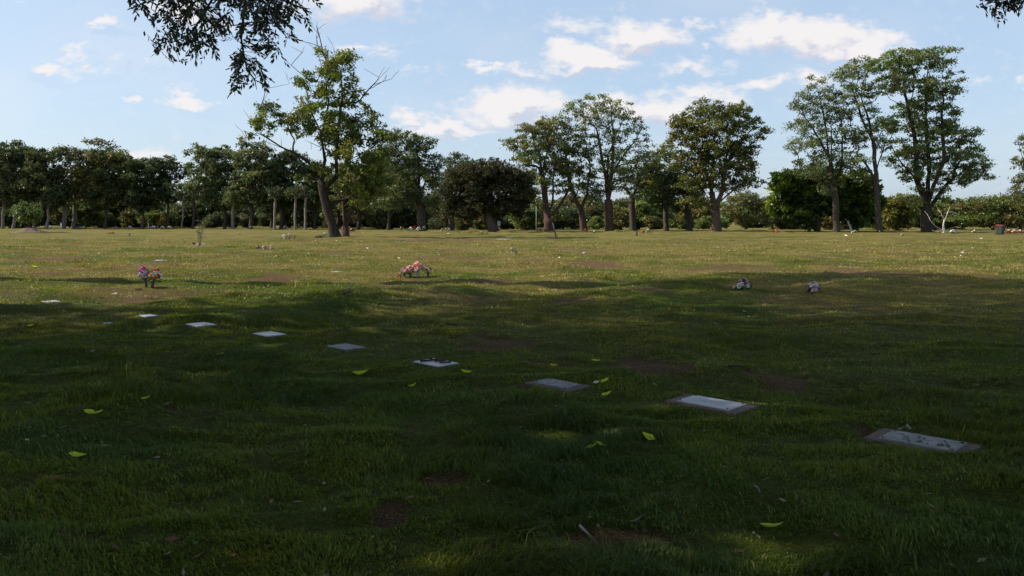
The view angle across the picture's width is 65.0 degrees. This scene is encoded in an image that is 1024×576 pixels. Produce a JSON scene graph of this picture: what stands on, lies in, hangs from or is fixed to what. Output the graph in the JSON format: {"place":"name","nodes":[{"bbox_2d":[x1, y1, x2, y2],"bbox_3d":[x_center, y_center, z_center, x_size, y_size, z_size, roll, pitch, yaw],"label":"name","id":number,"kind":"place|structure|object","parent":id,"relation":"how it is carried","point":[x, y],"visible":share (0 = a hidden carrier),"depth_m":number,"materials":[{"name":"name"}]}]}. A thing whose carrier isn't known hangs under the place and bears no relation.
{"place":"outdoors","nodes":[
{"label":"outdoors","id":0,"kind":"place"},
{"bbox_2d":[0,223,1023,575],"bbox_3d":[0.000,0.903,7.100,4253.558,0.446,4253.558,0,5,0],"label":"lawn","id":1,"kind":"structure","parent":0,"point":[398,511],"depth_m":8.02,"materials":[{"name":"green plant"}]},
{"bbox_2d":[1,192,9,228],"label":"slim tree","id":2,"kind":"object","parent":1,"relation":"on","point":[3,217],"visible":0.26,"depth_m":148.21,"materials":[{"name":"grey plant"}]},
{"bbox_2d":[0,207,31,227],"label":"shrub","id":3,"kind":"object","parent":1,"relation":"on","point":[8,219],"visible":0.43,"depth_m":158.00,"materials":[{"name":"green plant"}]},
{"bbox_2d":[0,139,48,228],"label":"dark tree","id":4,"kind":"object","parent":1,"relation":"on","point":[13,159],"visible":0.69,"depth_m":145.58,"materials":[{"name":"green plant"}]},
{"bbox_2d":[9,201,50,227],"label":"shrub","id":5,"kind":"object","parent":1,"relation":"on","point":[43,219],"visible":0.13,"depth_m":160.90,"materials":[{"name":"green plant"}]},
{"bbox_2d":[11,228,48,232],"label":"earth mound","id":6,"kind":"object","parent":1,"relation":"on","point":[29,230],"visible":0.94,"depth_m":101.01,"materials":[{"name":"beige soil"}]},
{"bbox_2d":[5,201,43,227],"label":"bush","id":7,"kind":"object","parent":6,"relation":"on","point":[29,214],"visible":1,"depth_m":102.85,"materials":[{"name":"green plant"}]},
{"bbox_2d":[15,143,73,228],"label":"dark tree","id":8,"kind":"object","parent":1,"relation":"on","point":[44,180],"visible":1,"depth_m":143.90,"materials":[{"name":"green plant"}]},
{"bbox_2d":[49,206,66,225],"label":"shrub","id":9,"kind":"object","parent":1,"relation":"on","point":[54,217],"visible":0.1,"depth_m":196.18,"materials":[{"name":"green plant"}]},
{"bbox_2d":[58,212,82,227],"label":"shrub","id":10,"kind":"object","parent":1,"relation":"on","point":[69,223],"visible":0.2,"depth_m":166.58,"materials":[{"name":"green plant"}]},
{"bbox_2d":[51,146,94,228],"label":"dark tree","id":11,"kind":"object","parent":1,"relation":"on","point":[77,190],"visible":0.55,"depth_m":148.50,"materials":[{"name":"green plant"}]},
{"bbox_2d":[58,199,119,227],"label":"bush","id":12,"kind":"object","parent":1,"relation":"on","point":[87,216],"visible":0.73,"depth_m":155.41,"materials":[{"name":"green plant"}]},
{"bbox_2d":[71,137,120,227],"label":"dark tree","id":13,"kind":"object","parent":1,"relation":"on","point":[75,205],"visible":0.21,"depth_m":151.21,"materials":[{"name":"green plant"}]},
{"bbox_2d":[76,146,138,228],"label":"dark tree","id":14,"kind":"object","parent":1,"relation":"on","point":[105,181],"visible":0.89,"depth_m":147.51,"materials":[{"name":"green plant"}]},
{"bbox_2d":[100,169,142,227],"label":"dark tree","id":15,"kind":"object","parent":1,"relation":"on","point":[118,208],"visible":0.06,"depth_m":163.35,"materials":[{"name":"green plant"}]},
{"bbox_2d":[107,155,168,228],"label":"dark tree","id":16,"kind":"object","parent":1,"relation":"on","point":[140,198],"visible":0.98,"depth_m":147.58,"materials":[{"name":"green plant"}]},
{"bbox_2d":[117,206,164,227],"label":"shrub","id":17,"kind":"object","parent":1,"relation":"on","point":[131,221],"visible":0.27,"depth_m":161.16,"materials":[{"name":"green plant"}]},
{"bbox_2d":[137,266,151,286],"bbox_3d":[-8.159,-0.251,17.858,0.369,0.471,0.368,-9,5,1],"label":"bouquet","id":18,"kind":"object","parent":1,"relation":"on","point":[144,275],"visible":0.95,"depth_m":17.83,"materials":[{"name":"multicoloured plant"}]},
{"bbox_2d":[145,268,161,287],"bbox_3d":[-7.923,-0.219,17.805,0.357,0.448,0.380,-3,6,-35],"label":"bouquet","id":19,"kind":"object","parent":1,"relation":"on","point":[155,277],"visible":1,"depth_m":17.78,"materials":[{"name":"multicoloured plant"}]},
{"bbox_2d":[135,209,184,226],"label":"bush","id":20,"kind":"object","parent":1,"relation":"on","point":[156,218],"visible":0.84,"depth_m":156.09,"materials":[{"name":"green plant"}]},
{"bbox_2d":[149,154,191,228],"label":"dark tree","id":21,"kind":"object","parent":1,"relation":"on","point":[174,166],"visible":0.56,"depth_m":150.42,"materials":[{"name":"green plant"}]},
{"bbox_2d":[162,173,201,227],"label":"dark tree","id":22,"kind":"object","parent":1,"relation":"on","point":[187,184],"visible":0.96,"depth_m":146.71,"materials":[{"name":"green plant"}]},
{"bbox_2d":[169,200,208,227],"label":"shrub","id":23,"kind":"object","parent":1,"relation":"on","point":[201,213],"visible":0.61,"depth_m":161.57,"materials":[{"name":"green plant"}]},
{"bbox_2d":[173,142,224,228],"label":"dark tree","id":24,"kind":"object","parent":1,"relation":"on","point":[204,152],"visible":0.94,"depth_m":146.98,"materials":[{"name":"green plant"}]},
{"bbox_2d":[184,322,217,327],"bbox_3d":[-4.314,0.550,11.152,0.430,0.100,0.310,5,7,44],"label":"grave marker","id":25,"kind":"object","parent":1,"relation":"on","point":[199,324],"visible":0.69,"depth_m":11.10,"materials":[{"name":"grey stone"}]},
{"bbox_2d":[195,158,223,214],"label":"dark tree","id":26,"kind":"object","parent":1,"relation":"on","point":[213,207],"visible":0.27,"depth_m":165.62,"materials":[{"name":"green plant"}]},
{"bbox_2d":[201,211,223,227],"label":"shrub","id":27,"kind":"object","parent":1,"relation":"on","point":[215,219],"visible":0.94,"depth_m":157.96,"materials":[{"name":"green plant"}]},
{"bbox_2d":[199,144,246,228],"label":"dark tree","id":28,"kind":"object","parent":1,"relation":"on","point":[225,167],"visible":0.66,"depth_m":147.60,"materials":[{"name":"green plant"}]},
{"bbox_2d":[127,0,323,98],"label":"shade tree","id":29,"kind":"object","parent":1,"relation":"on","point":[274,16],"visible":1,"depth_m":9.24,"materials":[{"name":"green plant"}]},
{"bbox_2d":[222,213,241,227],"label":"shrub","id":30,"kind":"object","parent":1,"relation":"on","point":[237,219],"visible":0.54,"depth_m":169.99,"materials":[{"name":"green plant"}]},
{"bbox_2d":[220,187,245,228],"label":"slim tree","id":31,"kind":"object","parent":1,"relation":"on","point":[232,216],"visible":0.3,"depth_m":146.13,"materials":[{"name":"grey plant"}]},
{"bbox_2d":[241,214,259,227],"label":"shrub","id":32,"kind":"object","parent":1,"relation":"on","point":[245,221],"visible":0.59,"depth_m":167.04,"materials":[{"name":"green plant"}]},
{"bbox_2d":[237,205,263,224],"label":"shrub","id":33,"kind":"object","parent":1,"relation":"on","point":[245,211],"visible":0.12,"depth_m":229.42,"materials":[{"name":"green plant"}]},
{"bbox_2d":[221,139,290,228],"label":"dark tree","id":34,"kind":"object","parent":1,"relation":"on","point":[254,176],"visible":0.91,"depth_m":143.80,"materials":[{"name":"green plant"}]},
{"bbox_2d":[256,212,278,226],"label":"shrub","id":35,"kind":"object","parent":1,"relation":"on","point":[264,220],"visible":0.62,"depth_m":195.87,"materials":[{"name":"green plant"}]},
{"bbox_2d":[253,331,285,336],"bbox_3d":[-3.103,0.633,10.285,0.420,0.100,0.300,5,7,44],"label":"grave marker","id":36,"kind":"object","parent":1,"relation":"on","point":[268,334],"visible":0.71,"depth_m":10.22,"materials":[{"name":"grey stone"}]},
{"bbox_2d":[251,159,289,227],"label":"dark tree","id":37,"kind":"object","parent":1,"relation":"on","point":[268,209],"visible":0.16,"depth_m":162.34,"materials":[{"name":"green plant"}]},
{"bbox_2d":[265,186,285,229],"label":"slim tree","id":38,"kind":"object","parent":1,"relation":"on","point":[275,195],"visible":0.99,"depth_m":141.07,"materials":[{"name":"green plant"}]},
{"bbox_2d":[262,148,319,228],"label":"dark tree","id":39,"kind":"object","parent":1,"relation":"on","point":[298,164],"visible":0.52,"depth_m":145.64,"materials":[{"name":"green plant"}]},
{"bbox_2d":[284,184,308,229],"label":"slim tree","id":40,"kind":"object","parent":1,"relation":"on","point":[293,194],"visible":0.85,"depth_m":139.00,"materials":[{"name":"green plant"}]},
{"bbox_2d":[284,203,326,227],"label":"shrub","id":41,"kind":"object","parent":1,"relation":"on","point":[289,214],"visible":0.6,"depth_m":161.16,"materials":[{"name":"green plant"}]},
{"bbox_2d":[295,184,317,229],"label":"slim tree","id":42,"kind":"object","parent":1,"relation":"on","point":[305,190],"visible":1,"depth_m":138.20,"materials":[{"name":"green plant"}]},
{"bbox_2d":[292,158,339,228],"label":"dark tree","id":43,"kind":"object","parent":1,"relation":"on","point":[311,205],"visible":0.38,"depth_m":148.09,"materials":[{"name":"green plant"}]},
{"bbox_2d":[237,24,400,236],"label":"half bare tree","id":44,"kind":"object","parent":1,"relation":"on","point":[345,148],"visible":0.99,"depth_m":68.26,"materials":[{"name":"green plant"}]},
{"bbox_2d":[322,209,356,226],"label":"shrub","id":45,"kind":"object","parent":1,"relation":"on","point":[341,215],"visible":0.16,"depth_m":167.94,"materials":[{"name":"green plant"}]},
{"bbox_2d":[325,343,364,350],"bbox_3d":[-1.991,0.747,9.621,0.460,0.100,0.310,5,7,44],"label":"grave marker","id":46,"kind":"object","parent":1,"relation":"on","point":[345,347],"visible":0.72,"depth_m":9.60,"materials":[{"name":"grey stone"}]},
{"bbox_2d":[342,212,364,227],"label":"shrub","id":47,"kind":"object","parent":1,"relation":"on","point":[353,223],"visible":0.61,"depth_m":167.74,"materials":[{"name":"green plant"}]},
{"bbox_2d":[324,162,399,235],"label":"slender tree","id":48,"kind":"object","parent":1,"relation":"on","point":[345,228],"visible":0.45,"depth_m":71.09,"materials":[{"name":"green plant"}]},
{"bbox_2d":[328,160,399,229],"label":"dark tree","id":49,"kind":"object","parent":1,"relation":"on","point":[338,204],"visible":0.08,"depth_m":138.57,"materials":[{"name":"green plant"}]},
{"bbox_2d":[365,160,408,229],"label":"dark tree","id":50,"kind":"object","parent":1,"relation":"on","point":[373,204],"visible":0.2,"depth_m":131.27,"materials":[{"name":"green plant"}]},
{"bbox_2d":[366,202,411,229],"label":"shrub","id":51,"kind":"object","parent":1,"relation":"on","point":[380,219],"visible":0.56,"depth_m":138.42,"materials":[{"name":"green plant"}]},
{"bbox_2d":[393,157,428,228],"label":"dark tree","id":52,"kind":"object","parent":1,"relation":"on","point":[404,166],"visible":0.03,"depth_m":147.52,"materials":[{"name":"green plant"}]},
{"bbox_2d":[375,126,447,230],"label":"dark tree","id":53,"kind":"object","parent":1,"relation":"on","point":[419,198],"visible":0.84,"depth_m":116.32,"materials":[{"name":"green plant"}]},
{"bbox_2d":[409,262,424,277],"bbox_3d":[-2.517,-0.486,21.361,0.439,0.444,0.452,4,6,41],"label":"bouquet","id":54,"kind":"object","parent":1,"relation":"on","point":[416,266],"visible":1,"depth_m":21.28,"materials":[{"name":"pink plant"}]},
{"bbox_2d":[392,200,444,228],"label":"shrub","id":55,"kind":"object","parent":1,"relation":"on","point":[408,215],"visible":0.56,"depth_m":137.40,"materials":[{"name":"green plant"}]},
{"bbox_2d":[411,357,459,367],"bbox_3d":[-0.792,0.811,8.363,0.460,0.119,0.310,5,7,44],"label":"grave marker","id":56,"kind":"object","parent":1,"relation":"on","point":[434,362],"visible":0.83,"depth_m":8.30,"materials":[{"name":"grey stone"}]},
{"bbox_2d":[427,217,446,229],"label":"shrub","id":57,"kind":"object","parent":1,"relation":"on","point":[435,224],"visible":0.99,"depth_m":134.05,"materials":[{"name":"green plant"}]},
{"bbox_2d":[425,151,473,230],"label":"dark tree","id":58,"kind":"object","parent":1,"relation":"on","point":[455,157],"visible":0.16,"depth_m":122.60,"materials":[{"name":"green plant"}]},
{"bbox_2d":[454,217,474,229],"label":"shrub","id":59,"kind":"object","parent":1,"relation":"on","point":[459,224],"visible":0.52,"depth_m":126.91,"materials":[{"name":"green plant"}]},
{"bbox_2d":[472,208,501,229],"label":"shrub","id":60,"kind":"object","parent":1,"relation":"on","point":[480,223],"visible":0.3,"depth_m":136.38,"materials":[{"name":"green plant"}]},
{"bbox_2d":[435,156,541,231],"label":"domed tree","id":61,"kind":"object","parent":1,"relation":"on","point":[474,188],"visible":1,"depth_m":104.00,"materials":[{"name":"green plant"}]},
{"bbox_2d":[497,212,515,229],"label":"shrub","id":62,"kind":"object","parent":1,"relation":"on","point":[504,224],"visible":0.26,"depth_m":137.69,"materials":[{"name":"green plant"}]},
{"bbox_2d":[4,270,1019,575],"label":"leaf litter","id":63,"kind":"object","parent":1,"relation":"on","point":[172,538],"visible":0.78,"depth_m":4.41,"materials":[{"name":"plant"}]},
{"bbox_2d":[506,204,543,229],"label":"bush","id":64,"kind":"object","parent":1,"relation":"on","point":[524,221],"visible":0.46,"depth_m":126.81,"materials":[{"name":"green plant"}]},
{"bbox_2d":[513,201,555,229],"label":"shrub","id":65,"kind":"object","parent":1,"relation":"on","point":[528,225],"visible":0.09,"depth_m":132.57,"materials":[{"name":"green plant"}]},
{"bbox_2d":[498,113,587,230],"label":"forked tree","id":66,"kind":"object","parent":1,"relation":"on","point":[536,154],"visible":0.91,"depth_m":109.36,"materials":[{"name":"green plant"}]},
{"bbox_2d":[525,378,590,391],"bbox_3d":[0.404,0.891,7.156,0.520,0.107,0.320,5,7,44],"label":"grave marker","id":67,"kind":"object","parent":1,"relation":"on","point":[556,384],"visible":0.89,"depth_m":7.09,"materials":[{"name":"grey stone"}]},
{"bbox_2d":[543,206,578,229],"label":"bush","id":68,"kind":"object","parent":1,"relation":"on","point":[568,217],"visible":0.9,"depth_m":126.47,"materials":[{"name":"green plant"}]},
{"bbox_2d":[536,118,605,230],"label":"forked tree","id":69,"kind":"object","parent":1,"relation":"on","point":[581,213],"visible":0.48,"depth_m":111.75,"materials":[{"name":"green plant"}]},
{"bbox_2d":[555,201,593,228],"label":"shrub","id":70,"kind":"object","parent":1,"relation":"on","point":[587,217],"visible":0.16,"depth_m":140.97,"materials":[{"name":"green plant"}]},
{"bbox_2d":[566,196,605,227],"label":"shrub","id":71,"kind":"object","parent":1,"relation":"on","point":[595,206],"visible":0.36,"depth_m":165.63,"materials":[{"name":"green plant"}]},
{"bbox_2d":[586,215,604,229],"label":"shrub","id":72,"kind":"object","parent":1,"relation":"on","point":[596,222],"visible":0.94,"depth_m":135.02,"materials":[{"name":"green plant"}]},
{"bbox_2d":[560,93,654,230],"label":"forked tree","id":73,"kind":"object","parent":1,"relation":"on","point":[613,167],"visible":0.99,"depth_m":110.46,"materials":[{"name":"green plant"}]},
{"bbox_2d":[601,203,629,229],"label":"shrub","id":74,"kind":"object","parent":1,"relation":"on","point":[621,220],"visible":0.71,"depth_m":128.44,"materials":[{"name":"green plant"}]},
{"bbox_2d":[605,198,628,210],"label":"shrub","id":75,"kind":"object","parent":1,"relation":"on","point":[623,203],"visible":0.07,"depth_m":197.93,"materials":[{"name":"green plant"}]},
{"bbox_2d":[612,149,665,230],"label":"forked tree","id":76,"kind":"object","parent":1,"relation":"on","point":[650,166],"visible":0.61,"depth_m":114.76,"materials":[{"name":"green plant"}]},
{"bbox_2d":[623,200,660,228],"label":"shrub","id":77,"kind":"object","parent":1,"relation":"on","point":[643,210],"visible":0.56,"depth_m":131.71,"materials":[{"name":"green plant"}]},
{"bbox_2d":[626,170,676,228],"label":"dark tree","id":78,"kind":"object","parent":1,"relation":"on","point":[670,216],"visible":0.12,"depth_m":137.82,"materials":[{"name":"green plant"}]},
{"bbox_2d":[644,216,663,229],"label":"shrub","id":79,"kind":"object","parent":1,"relation":"on","point":[651,222],"visible":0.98,"depth_m":128.35,"materials":[{"name":"green plant"}]},
{"bbox_2d":[638,142,684,230],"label":"forked tree","id":80,"kind":"object","parent":1,"relation":"on","point":[665,167],"visible":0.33,"depth_m":116.88,"materials":[{"name":"green plant"}]},
{"bbox_2d":[642,167,706,230],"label":"forked tree","id":81,"kind":"object","parent":1,"relation":"on","point":[664,187],"visible":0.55,"depth_m":112.86,"materials":[{"name":"green plant"}]},
{"bbox_2d":[673,196,711,227],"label":"shrub","id":82,"kind":"object","parent":1,"relation":"on","point":[701,212],"visible":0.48,"depth_m":154.78,"materials":[{"name":"green plant"}]},
{"bbox_2d":[694,215,711,228],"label":"shrub","id":83,"kind":"object","parent":1,"relation":"on","point":[703,222],"visible":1,"depth_m":134.49,"materials":[{"name":"green plant"}]},
{"bbox_2d":[664,394,758,414],"bbox_3d":[1.585,0.953,6.404,0.640,0.107,0.380,5,7,44],"label":"grave marker","id":84,"kind":"object","parent":1,"relation":"on","point":[713,404],"visible":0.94,"depth_m":6.34,"materials":[{"name":"grey stone"}]},
{"bbox_2d":[664,95,774,231],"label":"forked tree","id":85,"kind":"object","parent":1,"relation":"on","point":[721,119],"visible":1,"depth_m":106.17,"materials":[{"name":"green plant"}]},
{"bbox_2d":[734,278,753,289],"bbox_3d":[5.070,-0.078,17.616,0.433,0.296,0.426,3,6,35],"label":"posy","id":86,"kind":"object","parent":1,"relation":"on","point":[742,282],"visible":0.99,"depth_m":17.52,"materials":[{"name":"white plant"}]},
{"bbox_2d":[720,189,773,228],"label":"bushy tree","id":87,"kind":"object","parent":1,"relation":"on","point":[732,210],"visible":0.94,"depth_m":133.46,"materials":[{"name":"green plant"}]},
{"bbox_2d":[768,209,795,229],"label":"shrub","id":88,"kind":"object","parent":1,"relation":"on","point":[780,224],"visible":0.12,"depth_m":135.10,"materials":[{"name":"green plant"}]},
{"bbox_2d":[762,162,852,230],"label":"round tree","id":89,"kind":"object","parent":1,"relation":"on","point":[801,202],"visible":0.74,"depth_m":109.94,"materials":[{"name":"green plant"}]},
{"bbox_2d":[805,281,821,292],"bbox_3d":[6.226,0.003,16.533,0.373,0.293,0.388,0,5,0],"label":"posy","id":90,"kind":"object","parent":1,"relation":"on","point":[814,286],"visible":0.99,"depth_m":16.47,"materials":[{"name":"white plant"}]},
{"bbox_2d":[781,74,862,231],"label":"tall tree","id":91,"kind":"object","parent":1,"relation":"on","point":[819,171],"visible":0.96,"depth_m":102.31,"materials":[{"name":"green plant"}]},
{"bbox_2d":[819,213,843,229],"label":"shrub","id":92,"kind":"object","parent":1,"relation":"on","point":[826,222],"visible":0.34,"depth_m":129.81,"materials":[{"name":"green plant"}]},
{"bbox_2d":[828,54,897,231],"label":"tall tree","id":93,"kind":"object","parent":1,"relation":"on","point":[874,128],"visible":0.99,"depth_m":101.33,"materials":[{"name":"green plant"}]},
{"bbox_2d":[839,170,888,230],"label":"round tree","id":94,"kind":"object","parent":1,"relation":"on","point":[860,213],"visible":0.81,"depth_m":111.02,"materials":[{"name":"green plant"}]},
{"bbox_2d":[872,192,920,230],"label":"bush","id":95,"kind":"object","parent":1,"relation":"on","point":[899,212],"visible":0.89,"depth_m":118.40,"materials":[{"name":"green plant"}]},
{"bbox_2d":[863,428,983,453],"bbox_3d":[2.804,1.079,5.496,0.660,0.117,0.390,5,7,44],"label":"grave marker","id":96,"kind":"object","parent":1,"relation":"on","point":[910,439],"visible":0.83,"depth_m":5.48,"materials":[{"name":"grey stone"}]},
{"bbox_2d":[872,44,999,231],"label":"tall tree","id":97,"kind":"object","parent":1,"relation":"on","point":[942,129],"visible":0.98,"depth_m":102.87,"materials":[{"name":"green plant"}]},
{"bbox_2d":[917,195,961,229],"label":"bushy tree","id":98,"kind":"object","parent":1,"relation":"on","point":[937,218],"visible":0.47,"depth_m":128.17,"materials":[{"name":"green plant"}]},
{"bbox_2d":[937,198,981,229],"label":"shrub","id":99,"kind":"object","parent":1,"relation":"on","point":[965,217],"visible":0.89,"depth_m":126.46,"materials":[{"name":"green plant"}]},
{"bbox_2d":[946,196,988,228],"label":"shrub","id":100,"kind":"object","parent":1,"relation":"on","point":[970,211],"visible":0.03,"depth_m":138.63,"materials":[{"name":"green plant"}]},
{"bbox_2d":[970,192,1019,229],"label":"bushy tree","id":101,"kind":"object","parent":1,"relation":"on","point":[991,205],"visible":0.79,"depth_m":124.70,"materials":[{"name":"green plant"}]},
{"bbox_2d":[976,0,1023,27],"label":"shade tree","id":102,"kind":"object","parent":1,"relation":"on","point":[1011,4],"visible":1,"depth_m":8.95,"materials":[{"name":"green plant"}]},
{"bbox_2d":[997,187,1023,230],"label":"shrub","id":103,"kind":"object","parent":1,"relation":"on","point":[1016,218],"visible":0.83,"depth_m":123.16,"materials":[{"name":"green plant"}]},
{"bbox_2d":[1007,133,1023,211],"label":"tall tree","id":104,"kind":"object","parent":1,"relation":"on","point":[1018,182],"visible":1,"depth_m":111.11,"materials":[{"name":"green plant"}]},
{"bbox_2d":[0,0,1023,208],"label":"sky","id":105,"kind":"structure","parent":0,"point":[464,73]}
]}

